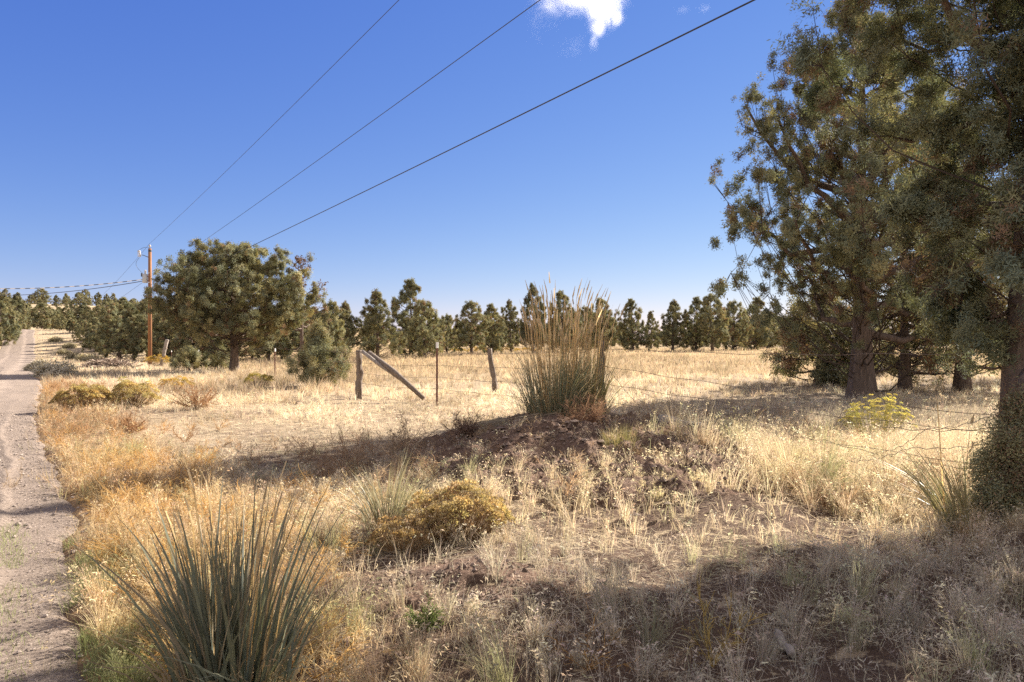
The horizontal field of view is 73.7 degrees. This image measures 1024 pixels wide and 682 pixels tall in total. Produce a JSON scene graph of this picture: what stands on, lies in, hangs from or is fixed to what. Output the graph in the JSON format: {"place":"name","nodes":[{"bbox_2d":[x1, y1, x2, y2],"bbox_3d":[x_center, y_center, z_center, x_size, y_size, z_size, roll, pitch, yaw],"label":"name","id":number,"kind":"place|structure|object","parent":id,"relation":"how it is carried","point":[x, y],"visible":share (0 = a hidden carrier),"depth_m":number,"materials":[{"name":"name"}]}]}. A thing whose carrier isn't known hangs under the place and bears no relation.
{"place":"outdoors","nodes":[
{"label":"outdoors","id":0,"kind":"place"},
{"bbox_2d":[0,329,85,681],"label":"road","id":1,"kind":"structure","parent":0,"point":[16,391],"depth_m":4.99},
{"bbox_2d":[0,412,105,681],"bbox_3d":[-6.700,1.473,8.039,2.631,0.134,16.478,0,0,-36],"label":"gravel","id":2,"kind":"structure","parent":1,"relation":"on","point":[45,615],"depth_m":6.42,"materials":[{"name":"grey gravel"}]},
{"bbox_2d":[0,0,1020,340],"label":"sky","id":3,"kind":"structure","parent":0,"point":[117,116],"materials":[{"name":"blue"}]},
{"bbox_2d":[0,304,1023,681],"bbox_3d":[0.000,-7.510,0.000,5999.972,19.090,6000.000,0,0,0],"label":"ground","id":4,"kind":"structure","parent":0,"point":[884,658],"depth_m":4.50,"materials":[{"name":"beige plant"}]},
{"bbox_2d":[0,301,20,345],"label":"juniper tree","id":5,"kind":"object","parent":4,"relation":"on","point":[5,323],"visible":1,"depth_m":90.15,"materials":[{"name":"green plant"}]},
{"bbox_2d":[4,305,22,338],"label":"juniper tree","id":6,"kind":"object","parent":4,"relation":"on","point":[19,332],"visible":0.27,"depth_m":97.85,"materials":[{"name":"green plant"}]},
{"bbox_2d":[9,293,33,325],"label":"juniper tree","id":7,"kind":"object","parent":4,"relation":"on","point":[17,300],"visible":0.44,"depth_m":137.05,"materials":[{"name":"green plant"}]},
{"bbox_2d":[21,356,46,370],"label":"sagebrush","id":8,"kind":"object","parent":4,"relation":"on","point":[30,367],"visible":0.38,"depth_m":36.45,"materials":[{"name":"grey plant"}]},
{"bbox_2d":[31,288,53,303],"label":"juniper tree","id":9,"kind":"object","parent":4,"relation":"on","point":[45,298],"visible":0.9,"depth_m":301.96,"materials":[{"name":"green plant"}]},
{"bbox_2d":[28,302,57,329],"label":"juniper tree","id":10,"kind":"object","parent":4,"relation":"on","point":[37,316],"visible":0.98,"depth_m":129.16,"materials":[{"name":"green plant"}]},
{"bbox_2d":[28,359,84,376],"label":"sagebrush","id":11,"kind":"object","parent":4,"relation":"on","point":[61,369],"visible":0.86,"depth_m":29.11,"materials":[{"name":"grey plant"}]},
{"bbox_2d":[53,316,69,329],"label":"juniper tree","id":12,"kind":"object","parent":4,"relation":"on","point":[60,324],"visible":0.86,"depth_m":115.66,"materials":[{"name":"green plant"}]},
{"bbox_2d":[56,305,76,329],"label":"juniper tree","id":13,"kind":"object","parent":4,"relation":"on","point":[66,313],"visible":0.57,"depth_m":136.73,"materials":[{"name":"green plant"}]},
{"bbox_2d":[47,383,112,410],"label":"rabbitbrush","id":14,"kind":"object","parent":4,"relation":"on","point":[91,394],"visible":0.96,"depth_m":14.29,"materials":[{"name":"yellow plant"}]},
{"bbox_2d":[71,302,89,325],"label":"juniper tree","id":15,"kind":"object","parent":4,"relation":"on","point":[81,308],"visible":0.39,"depth_m":149.99,"materials":[{"name":"green plant"}]},
{"bbox_2d":[69,320,93,344],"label":"juniper tree","id":16,"kind":"object","parent":4,"relation":"on","point":[84,323],"visible":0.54,"depth_m":91.37,"materials":[{"name":"green plant"}]},
{"bbox_2d":[80,317,100,351],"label":"juniper tree","id":17,"kind":"object","parent":4,"relation":"on","point":[90,331],"visible":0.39,"depth_m":83.21,"materials":[{"name":"green plant"}]},
{"bbox_2d":[82,305,106,322],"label":"juniper tree","id":18,"kind":"object","parent":4,"relation":"on","point":[98,307],"visible":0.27,"depth_m":109.30,"materials":[{"name":"green plant"}]},
{"bbox_2d":[88,316,115,354],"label":"juniper tree","id":19,"kind":"object","parent":4,"relation":"on","point":[94,340],"visible":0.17,"depth_m":77.70,"materials":[{"name":"green plant"}]},
{"bbox_2d":[0,521,207,681],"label":"green grass","id":20,"kind":"structure","parent":4,"relation":"on","point":[86,636],"depth_m":3.40,"materials":[{"name":"green plant"}]},
{"bbox_2d":[91,302,120,331],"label":"juniper tree","id":21,"kind":"object","parent":4,"relation":"on","point":[112,305],"visible":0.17,"depth_m":97.50,"materials":[{"name":"green plant"}]},
{"bbox_2d":[77,355,142,368],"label":"brush pile","id":22,"kind":"object","parent":4,"relation":"on","point":[106,363],"visible":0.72,"depth_m":45.57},
{"bbox_2d":[88,307,140,358],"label":"juniper tree","id":23,"kind":"object","parent":4,"relation":"on","point":[108,333],"visible":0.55,"depth_m":71.09,"materials":[{"name":"green plant"}]},
{"bbox_2d":[103,300,136,333],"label":"juniper tree","id":24,"kind":"object","parent":4,"relation":"on","point":[124,304],"visible":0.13,"depth_m":89.98,"materials":[{"name":"green plant"}]},
{"bbox_2d":[112,304,152,360],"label":"juniper tree","id":25,"kind":"object","parent":4,"relation":"on","point":[131,332],"visible":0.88,"depth_m":65.41,"materials":[{"name":"green plant"}]},
{"bbox_2d":[117,408,149,433],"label":"dry weed","id":26,"kind":"object","parent":4,"relation":"on","point":[134,426],"visible":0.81,"depth_m":11.01,"materials":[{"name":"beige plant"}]},
{"bbox_2d":[106,376,162,407],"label":"rabbitbrush","id":27,"kind":"object","parent":4,"relation":"on","point":[142,389],"visible":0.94,"depth_m":14.95,"materials":[{"name":"yellow plant"}]},
{"bbox_2d":[33,376,242,466],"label":"tan verge weeds","id":28,"kind":"object","parent":4,"relation":"on","point":[52,385],"visible":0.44,"depth_m":11.04,"materials":[{"name":"beige plant"}]},
{"bbox_2d":[124,302,162,356],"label":"juniper tree","id":29,"kind":"object","parent":4,"relation":"on","point":[140,307],"visible":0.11,"depth_m":73.42,"materials":[{"name":"green plant"}]},
{"bbox_2d":[136,245,151,363],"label":"utility pole","id":30,"kind":"object","parent":4,"relation":"on","point":[146,277],"visible":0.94,"depth_m":54.89,"materials":[{"name":"wood"}]},
{"bbox_2d":[0,279,141,288],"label":"service cable","id":31,"kind":"object","parent":30,"relation":"attached to","point":[67,286],"visible":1,"depth_m":53.99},
{"bbox_2d":[157,0,398,236],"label":"power line","id":32,"kind":"object","parent":30,"relation":"attached to","point":[283,114],"visible":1,"depth_m":21.40,"materials":[{"name":"black metal"}]},
{"bbox_2d":[150,0,539,276],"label":"power line","id":33,"kind":"object","parent":30,"relation":"attached to","point":[393,105],"visible":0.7,"depth_m":16.33,"materials":[{"name":"black metal"}]},
{"bbox_2d":[166,0,754,285],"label":"power line","id":34,"kind":"object","parent":30,"relation":"attached to","point":[541,104],"visible":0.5,"depth_m":11.51,"materials":[{"name":"black metal"}]},
{"bbox_2d":[143,354,169,365],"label":"rabbitbrush","id":35,"kind":"object","parent":4,"relation":"on","point":[155,358],"visible":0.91,"depth_m":51.80,"materials":[{"name":"yellow plant"}]},
{"bbox_2d":[137,305,194,359],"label":"juniper tree","id":36,"kind":"object","parent":4,"relation":"on","point":[156,324],"visible":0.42,"depth_m":64.82,"materials":[{"name":"green plant"}]},
{"bbox_2d":[157,375,195,390],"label":"rabbitbrush","id":37,"kind":"object","parent":4,"relation":"on","point":[176,379],"visible":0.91,"depth_m":20.53,"materials":[{"name":"yellow plant"}]},
{"bbox_2d":[156,313,212,357],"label":"juniper tree","id":38,"kind":"object","parent":4,"relation":"on","point":[176,339],"visible":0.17,"depth_m":64.67,"materials":[{"name":"green plant"}]},
{"bbox_2d":[164,345,215,370],"bbox_3d":[-17.535,0.978,36.986,2.612,1.649,2.575,0,0,0],"label":"juniper sapling","id":39,"kind":"object","parent":4,"relation":"on","point":[194,357],"visible":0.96,"depth_m":36.77,"materials":[{"name":"green plant"}]},
{"bbox_2d":[164,378,221,409],"bbox_3d":[-6.767,1.112,14.723,1.143,0.772,1.309,0,0,0],"label":"dry weed","id":40,"kind":"object","parent":4,"relation":"on","point":[194,399],"visible":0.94,"depth_m":14.59,"materials":[{"name":"beige plant"}]},
{"bbox_2d":[200,337,229,368],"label":"juniper sapling","id":41,"kind":"object","parent":4,"relation":"on","point":[216,361],"visible":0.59,"depth_m":37.71,"materials":[{"name":"green plant"}]},
{"bbox_2d":[54,451,384,681],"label":"wild rye","id":42,"kind":"object","parent":4,"relation":"on","point":[216,622],"visible":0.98,"depth_m":2.73,"materials":[{"name":"green plant"}]},
{"bbox_2d":[141,237,328,370],"bbox_3d":[-13.675,-1.756,33.453,8.410,6.870,7.993,0,0,0],"label":"juniper tree","id":43,"kind":"object","parent":4,"relation":"on","point":[211,287],"visible":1,"depth_m":32.58,"materials":[{"name":"green plant"}]},
{"bbox_2d":[222,308,273,360],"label":"juniper tree","id":44,"kind":"object","parent":4,"relation":"on","point":[245,354],"visible":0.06,"depth_m":65.47,"materials":[{"name":"green plant"}]},
{"bbox_2d":[243,371,274,384],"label":"rabbitbrush","id":45,"kind":"object","parent":4,"relation":"on","point":[256,374],"visible":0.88,"depth_m":22.07,"materials":[{"name":"yellow plant"}]},
{"bbox_2d":[252,317,288,360],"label":"juniper tree","id":46,"kind":"object","parent":4,"relation":"on","point":[259,351],"visible":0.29,"depth_m":61.39,"materials":[{"name":"green plant"}]},
{"bbox_2d":[272,310,314,358],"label":"juniper tree","id":47,"kind":"object","parent":4,"relation":"on","point":[296,339],"visible":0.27,"depth_m":62.94,"materials":[{"name":"green plant"}]},
{"bbox_2d":[291,255,328,360],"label":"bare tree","id":48,"kind":"object","parent":4,"relation":"on","point":[298,259],"visible":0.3,"depth_m":46.01,"materials":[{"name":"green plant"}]},
{"bbox_2d":[281,317,353,386],"bbox_3d":[-6.291,0.510,22.550,2.445,2.693,2.013,0,0,-39],"label":"juniper sapling","id":49,"kind":"object","parent":4,"relation":"on","point":[313,362],"visible":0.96,"depth_m":22.29,"materials":[{"name":"green plant"}]},
{"bbox_2d":[304,298,350,356],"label":"juniper tree","id":50,"kind":"object","parent":4,"relation":"on","point":[337,325],"visible":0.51,"depth_m":57.66,"materials":[{"name":"green plant"}]},
{"bbox_2d":[56,439,638,681],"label":"orange mustard weeds","id":51,"kind":"object","parent":4,"relation":"on","point":[136,498],"visible":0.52,"depth_m":4.90,"materials":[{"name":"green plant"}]},
{"bbox_2d":[332,301,364,356],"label":"juniper tree","id":52,"kind":"object","parent":4,"relation":"on","point":[349,317],"visible":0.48,"depth_m":61.80,"materials":[{"name":"green plant"}]},
{"bbox_2d":[312,422,387,469],"bbox_3d":[-1.897,1.214,8.018,0.870,0.612,0.877,0,0,-11],"label":"dry weed","id":53,"kind":"object","parent":4,"relation":"on","point":[341,439],"visible":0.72,"depth_m":7.98,"materials":[{"name":"brown plant"}]},
{"bbox_2d":[352,313,385,342],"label":"juniper tree","id":54,"kind":"object","parent":4,"relation":"on","point":[360,324],"visible":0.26,"depth_m":169.62,"materials":[{"name":"green plant"}]},
{"bbox_2d":[344,287,407,357],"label":"juniper tree","id":55,"kind":"object","parent":4,"relation":"on","point":[379,313],"visible":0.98,"depth_m":49.51,"materials":[{"name":"green plant"}]},
{"bbox_2d":[317,447,448,533],"bbox_3d":[-0.939,1.133,5.340,1.140,0.730,1.283,0,0,0],"label":"wild rye","id":56,"kind":"object","parent":4,"relation":"on","point":[399,507],"visible":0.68,"depth_m":5.22,"materials":[{"name":"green plant"}]},
{"bbox_2d":[358,501,442,557],"bbox_3d":[-0.784,1.310,4.802,0.623,0.352,0.518,0,0,0],"label":"rabbitbrush","id":57,"kind":"object","parent":4,"relation":"on","point":[397,533],"visible":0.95,"depth_m":4.71,"materials":[{"name":"plant"}]},
{"bbox_2d":[386,277,432,355],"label":"juniper tree","id":58,"kind":"object","parent":4,"relation":"on","point":[408,293],"visible":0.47,"depth_m":65.41,"materials":[{"name":"green plant"}]},
{"bbox_2d":[397,298,446,357],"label":"juniper tree","id":59,"kind":"object","parent":4,"relation":"on","point":[415,327],"visible":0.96,"depth_m":59.45,"materials":[{"name":"green plant"}]},
{"bbox_2d":[401,593,448,630],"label":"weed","id":60,"kind":"object","parent":4,"relation":"on","point":[430,618],"visible":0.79,"depth_m":3.49,"materials":[{"name":"green plant"}]},
{"bbox_2d":[432,313,457,352],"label":"juniper tree","id":61,"kind":"object","parent":4,"relation":"on","point":[447,321],"visible":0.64,"depth_m":84.72,"materials":[{"name":"green plant"}]},
{"bbox_2d":[401,478,515,545],"bbox_3d":[-0.369,1.252,5.120,0.908,0.519,0.873,0,0,0],"label":"rabbitbrush","id":62,"kind":"object","parent":4,"relation":"on","point":[455,507],"visible":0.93,"depth_m":4.96,"materials":[{"name":"yellow plant"}]},
{"bbox_2d":[452,300,493,353],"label":"juniper tree","id":63,"kind":"object","parent":4,"relation":"on","point":[476,338],"visible":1,"depth_m":69.46,"materials":[{"name":"green plant"}]},
{"bbox_2d":[400,557,559,614],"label":"burrow soil","id":64,"kind":"structure","parent":4,"relation":"on","point":[466,576],"depth_m":3.95,"materials":[{"name":"brown soil"}]},
{"bbox_2d":[3,399,978,511],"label":"brown dead weeds","id":65,"kind":"object","parent":4,"relation":"on","point":[328,467],"visible":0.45,"depth_m":7.64,"materials":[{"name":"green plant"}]},
{"bbox_2d":[487,348,497,391],"bbox_3d":[-0.578,0.948,20.549,0.375,1.462,0.191,0,0,22],"label":"wooden post","id":66,"kind":"object","parent":4,"relation":"on","point":[492,368],"visible":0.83,"depth_m":20.50,"materials":[{"name":"grey wood"}]},
{"bbox_2d":[477,303,508,353],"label":"juniper tree","id":67,"kind":"object","parent":4,"relation":"on","point":[494,337],"visible":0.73,"depth_m":73.40,"materials":[{"name":"green plant"}]},
{"bbox_2d":[496,298,524,351],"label":"juniper tree","id":68,"kind":"object","parent":4,"relation":"on","point":[511,314],"visible":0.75,"depth_m":89.58,"materials":[{"name":"green plant"}]},
{"bbox_2d":[516,282,547,351],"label":"juniper tree","id":69,"kind":"object","parent":4,"relation":"on","point":[522,325],"visible":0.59,"depth_m":79.62,"materials":[{"name":"green plant"}]},
{"bbox_2d":[544,289,583,350],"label":"juniper tree","id":70,"kind":"object","parent":4,"relation":"on","point":[560,296],"visible":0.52,"depth_m":83.16,"materials":[{"name":"green plant"}]},
{"bbox_2d":[571,306,598,349],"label":"juniper tree","id":71,"kind":"object","parent":4,"relation":"on","point":[582,316],"visible":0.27,"depth_m":103.94,"materials":[{"name":"green plant"}]},
{"bbox_2d":[171,341,1006,468],"bbox_3d":[-11.710,1.050,31.073,2.277,2.103,59.567,0,0,-34],"label":"barbed wire fence","id":72,"kind":"object","parent":4,"relation":"on","point":[381,363],"visible":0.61,"depth_m":10.59,"materials":[{"name":"grey wood"}]},
{"bbox_2d":[289,412,902,646],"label":"soil clods","id":73,"kind":"object","parent":4,"relation":"on","point":[439,572],"visible":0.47,"depth_m":6.88,"materials":[{"name":"soil"}]},
{"bbox_2d":[385,411,811,509],"bbox_3d":[1.049,1.302,8.794,5.798,0.695,6.188,0,0,0],"label":"earth mound","id":74,"kind":"object","parent":4,"relation":"on","point":[681,481],"visible":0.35,"depth_m":7.25,"materials":[{"name":"soil"}]},
{"bbox_2d":[372,400,449,451],"bbox_3d":[-1.262,1.116,8.902,1.066,0.718,0.795,0,0,9],"label":"dry weed","id":75,"kind":"object","parent":74,"relation":"on","point":[406,433],"visible":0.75,"depth_m":8.82,"materials":[{"name":"brown plant"}]},
{"bbox_2d":[440,406,494,439],"bbox_3d":[-0.699,1.106,9.172,0.743,0.502,0.757,0,0,-43],"label":"dry weed","id":76,"kind":"object","parent":74,"relation":"on","point":[464,426],"visible":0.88,"depth_m":9.13,"materials":[{"name":"brown plant"}]},
{"bbox_2d":[445,274,627,435],"bbox_3d":[0.529,0.208,9.825,2.591,2.284,2.701,0,0,25],"label":"wild rye","id":77,"kind":"object","parent":74,"relation":"on","point":[549,405],"visible":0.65,"depth_m":9.51,"materials":[{"name":"green plant"}]},
{"bbox_2d":[556,390,608,423],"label":"dry weed","id":78,"kind":"object","parent":74,"relation":"on","point":[591,416],"visible":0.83,"depth_m":8.72,"materials":[{"name":"brown plant"}]},
{"bbox_2d":[545,289,650,415],"bbox_3d":[1.112,0.229,9.934,2.281,2.019,2.205,0,0,0],"label":"wild rye","id":79,"kind":"object","parent":74,"relation":"on","point":[596,380],"visible":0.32,"depth_m":9.85,"materials":[{"name":"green plant"}]},
{"bbox_2d":[597,419,650,451],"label":"bunchgrass","id":80,"kind":"object","parent":74,"relation":"on","point":[623,433],"visible":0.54,"depth_m":7.66,"materials":[{"name":"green plant"}]},
{"bbox_2d":[656,414,704,427],"bbox_3d":[2.230,1.080,8.995,0.658,0.176,0.173,0,0,40],"label":"fallen log","id":81,"kind":"object","parent":74,"relation":"on","point":[664,417],"visible":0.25,"depth_m":9.04,"materials":[{"name":"grey wood"}]},
{"bbox_2d":[585,297,620,350],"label":"juniper tree","id":82,"kind":"object","parent":4,"relation":"on","point":[606,312],"visible":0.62,"depth_m":91.47,"materials":[{"name":"green plant"}]},
{"bbox_2d":[610,298,650,350],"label":"juniper tree","id":83,"kind":"object","parent":4,"relation":"on","point":[633,325],"visible":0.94,"depth_m":94.53,"materials":[{"name":"green plant"}]},
{"bbox_2d":[645,310,661,348],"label":"juniper tree","id":84,"kind":"object","parent":4,"relation":"on","point":[650,315],"visible":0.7,"depth_m":119.60,"materials":[{"name":"green plant"}]},
{"bbox_2d":[650,299,693,350],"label":"juniper tree","id":85,"kind":"object","parent":4,"relation":"on","point":[673,309],"visible":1,"depth_m":97.85,"materials":[{"name":"green plant"}]},
{"bbox_2d":[655,396,691,420],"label":"dry weed","id":86,"kind":"object","parent":4,"relation":"on","point":[669,406],"visible":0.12,"depth_m":11.56,"materials":[{"name":"beige plant"}]},
{"bbox_2d":[679,296,709,350],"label":"juniper tree","id":87,"kind":"object","parent":4,"relation":"on","point":[696,302],"visible":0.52,"depth_m":99.63,"materials":[{"name":"green plant"}]},
{"bbox_2d":[687,293,732,350],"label":"juniper tree","id":88,"kind":"object","parent":4,"relation":"on","point":[705,313],"visible":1,"depth_m":95.04,"materials":[{"name":"green plant"}]},
{"bbox_2d":[693,396,726,421],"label":"dry weed","id":89,"kind":"object","parent":4,"relation":"on","point":[709,405],"visible":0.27,"depth_m":12.27,"materials":[{"name":"beige plant"}]},
{"bbox_2d":[682,573,770,667],"bbox_3d":[0.990,1.323,3.245,0.441,0.385,0.406,0,0,0],"label":"dry weed","id":90,"kind":"object","parent":4,"relation":"on","point":[708,637],"visible":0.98,"depth_m":3.18,"materials":[{"name":"brown plant"}]},
{"bbox_2d":[715,300,754,350],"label":"juniper tree","id":91,"kind":"object","parent":4,"relation":"on","point":[735,325],"visible":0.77,"depth_m":104.03,"materials":[{"name":"green plant"}]},
{"bbox_2d":[739,296,773,349],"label":"juniper tree","id":92,"kind":"object","parent":4,"relation":"on","point":[757,338],"visible":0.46,"depth_m":109.34,"materials":[{"name":"green plant"}]},
{"bbox_2d":[752,314,785,347],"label":"juniper tree","id":93,"kind":"object","parent":4,"relation":"on","point":[773,343],"visible":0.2,"depth_m":136.00,"materials":[{"name":"green plant"}]},
{"bbox_2d":[772,629,795,658],"bbox_3d":[1.348,1.500,3.377,0.052,0.067,0.257,0,0,4],"label":"stick","id":94,"kind":"object","parent":4,"relation":"on","point":[790,651],"visible":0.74,"depth_m":3.32,"materials":[{"name":"grey wood"}]},
{"bbox_2d":[759,284,880,385],"bbox_3d":[10.507,-0.240,23.396,3.712,3.814,3.956,0,0,0],"label":"juniper tree","id":95,"kind":"object","parent":4,"relation":"on","point":[791,369],"visible":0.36,"depth_m":23.08,"materials":[{"name":"green plant"}]},
{"bbox_2d":[804,351,849,387],"bbox_3d":[10.747,0.933,22.492,1.853,1.543,1.817,0,0,0],"label":"juniper sapling","id":96,"kind":"object","parent":4,"relation":"on","point":[819,375],"visible":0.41,"depth_m":22.34,"materials":[{"name":"green plant"}]},
{"bbox_2d":[705,0,1010,398],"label":"juniper tree","id":97,"kind":"object","parent":4,"relation":"on","point":[857,241],"visible":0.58,"depth_m":16.31,"materials":[{"name":"green plant"}]},
{"bbox_2d":[838,393,917,436],"bbox_3d":[5.529,1.139,10.371,1.170,0.736,0.944,0,0,0],"label":"rabbitbrush","id":98,"kind":"object","parent":4,"relation":"on","point":[884,416],"visible":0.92,"depth_m":10.29,"materials":[{"name":"yellow plant"}]},
{"bbox_2d":[875,344,897,375],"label":"juniper sapling","id":99,"kind":"object","parent":4,"relation":"on","point":[883,373],"visible":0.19,"depth_m":29.83,"materials":[{"name":"green plant"}]},
{"bbox_2d":[767,0,1023,493],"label":"juniper tree","id":100,"kind":"object","parent":4,"relation":"on","point":[949,211],"visible":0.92,"depth_m":6.11,"materials":[{"name":"green plant"}]},
{"bbox_2d":[796,177,1005,391],"bbox_3d":[11.558,-1.728,20.411,5.699,6.785,5.673,0,0,-20],"label":"juniper tree","id":101,"kind":"object","parent":4,"relation":"on","point":[906,382],"visible":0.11,"depth_m":20.46,"materials":[{"name":"green plant"}]},
{"bbox_2d":[874,265,995,370],"bbox_3d":[20.773,-2.080,34.192,5.714,7.480,4.881,0,0,24],"label":"juniper tree","id":102,"kind":"object","parent":4,"relation":"on","point":[918,340],"visible":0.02,"depth_m":34.14,"materials":[{"name":"green plant"}]},
{"bbox_2d":[876,160,1009,391],"bbox_3d":[13.370,-1.914,19.994,5.630,7.119,5.278,0,0,0],"label":"juniper tree","id":103,"kind":"object","parent":4,"relation":"on","point":[959,380],"visible":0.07,"depth_m":20.09,"materials":[{"name":"green plant"}]},
{"bbox_2d":[866,395,1022,536],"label":"wild rye","id":104,"kind":"object","parent":4,"relation":"on","point":[937,499],"visible":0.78,"depth_m":5.15,"materials":[{"name":"green plant"}]},
{"bbox_2d":[948,376,1023,524],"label":"juniper sapling","id":105,"kind":"object","parent":4,"relation":"on","point":[1006,446],"visible":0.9,"depth_m":5.46,"materials":[{"name":"green plant"}]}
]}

